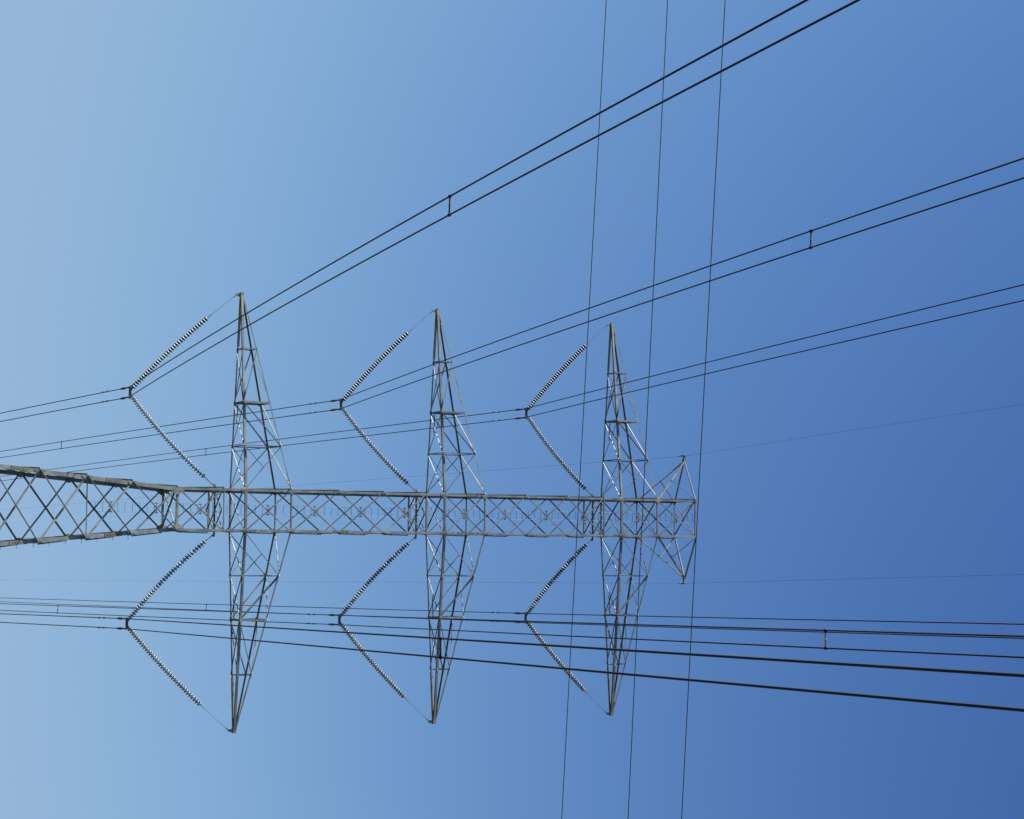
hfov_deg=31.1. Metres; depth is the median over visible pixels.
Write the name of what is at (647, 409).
distribution wire
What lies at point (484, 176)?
conductor
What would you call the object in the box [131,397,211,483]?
insulator string
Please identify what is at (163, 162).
sky
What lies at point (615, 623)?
conductor
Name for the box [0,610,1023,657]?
conductor
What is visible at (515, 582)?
ground wire
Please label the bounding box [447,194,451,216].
bundle spacer
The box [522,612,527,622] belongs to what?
yoke
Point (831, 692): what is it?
conductor
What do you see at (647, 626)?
conductor
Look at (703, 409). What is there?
distribution wire
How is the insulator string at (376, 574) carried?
attached to the transmission tower
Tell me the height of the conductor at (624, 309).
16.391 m
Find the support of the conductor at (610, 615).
hanging from the yoke at (525, 616)
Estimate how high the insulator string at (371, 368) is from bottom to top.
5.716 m
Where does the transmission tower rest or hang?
on the ground
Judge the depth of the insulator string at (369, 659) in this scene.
103.14 m
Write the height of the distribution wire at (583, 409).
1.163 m
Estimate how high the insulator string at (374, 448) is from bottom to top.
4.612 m
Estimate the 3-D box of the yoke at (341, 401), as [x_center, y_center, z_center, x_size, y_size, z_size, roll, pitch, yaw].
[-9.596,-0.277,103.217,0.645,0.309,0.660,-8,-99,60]
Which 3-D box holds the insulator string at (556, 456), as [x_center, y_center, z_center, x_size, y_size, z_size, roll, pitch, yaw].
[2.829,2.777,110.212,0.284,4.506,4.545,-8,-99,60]
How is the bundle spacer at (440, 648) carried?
attached to the conductor at (831, 692)
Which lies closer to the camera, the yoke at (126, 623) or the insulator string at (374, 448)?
the yoke at (126, 623)
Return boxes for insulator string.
[128,536,211,618]
[128,627,228,730]
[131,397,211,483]
[132,294,236,388]
[340,538,413,614]
[340,625,429,721]
[342,311,432,400]
[342,408,413,489]
[526,540,590,612]
[526,623,606,713]
[527,325,607,409]
[527,417,590,494]
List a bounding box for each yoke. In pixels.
[123,617,129,629]
[127,387,132,398]
[336,614,341,625]
[338,399,342,409]
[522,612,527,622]
[523,408,527,418]
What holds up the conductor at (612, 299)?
hanging from the yoke at (341, 401)
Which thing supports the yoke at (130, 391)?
hanging from the insulator string at (175, 345)
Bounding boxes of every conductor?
[0,0,808,413]
[0,0,859,421]
[0,157,1023,451]
[0,177,1023,457]
[0,284,1023,476]
[0,601,1023,638]
[0,603,1023,636]
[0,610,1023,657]
[0,613,1023,676]
[0,622,1023,711]
[2,300,1023,480]
[14,598,1023,624]
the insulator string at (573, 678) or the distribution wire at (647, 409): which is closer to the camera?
the distribution wire at (647, 409)
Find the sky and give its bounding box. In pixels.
[0,0,1023,818]
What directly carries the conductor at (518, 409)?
hanging from the yoke at (526, 413)
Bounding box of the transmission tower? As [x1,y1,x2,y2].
[0,292,696,732]
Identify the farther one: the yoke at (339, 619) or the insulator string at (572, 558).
the insulator string at (572, 558)
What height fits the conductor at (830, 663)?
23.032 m
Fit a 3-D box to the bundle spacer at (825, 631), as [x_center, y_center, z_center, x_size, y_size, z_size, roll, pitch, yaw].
[9.178,6.726,53.902,0.151,0.283,0.672,-45,-130,49]
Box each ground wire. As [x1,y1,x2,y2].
[6,404,1022,509]
[49,574,1023,582]
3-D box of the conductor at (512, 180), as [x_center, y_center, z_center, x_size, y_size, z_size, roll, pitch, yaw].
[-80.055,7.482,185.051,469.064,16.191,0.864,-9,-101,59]
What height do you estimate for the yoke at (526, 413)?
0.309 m
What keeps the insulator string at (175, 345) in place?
attached to the transmission tower
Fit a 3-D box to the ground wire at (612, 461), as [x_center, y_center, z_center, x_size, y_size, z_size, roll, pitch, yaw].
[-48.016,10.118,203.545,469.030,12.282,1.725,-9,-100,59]
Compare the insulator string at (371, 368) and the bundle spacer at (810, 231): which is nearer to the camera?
the bundle spacer at (810, 231)
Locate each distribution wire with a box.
[561,0,606,818]
[628,0,667,818]
[681,0,725,818]
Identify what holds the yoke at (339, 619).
hanging from the insulator string at (369, 659)
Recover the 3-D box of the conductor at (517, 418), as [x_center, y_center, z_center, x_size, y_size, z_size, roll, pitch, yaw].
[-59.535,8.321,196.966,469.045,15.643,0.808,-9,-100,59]
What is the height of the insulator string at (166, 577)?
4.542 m
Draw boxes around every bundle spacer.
[438,637,442,658]
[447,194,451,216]
[809,229,812,248]
[823,629,826,649]
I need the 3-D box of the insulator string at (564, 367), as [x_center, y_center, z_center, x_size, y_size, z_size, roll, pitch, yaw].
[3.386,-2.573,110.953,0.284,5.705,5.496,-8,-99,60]
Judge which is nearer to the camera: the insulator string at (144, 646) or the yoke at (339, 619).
the insulator string at (144, 646)

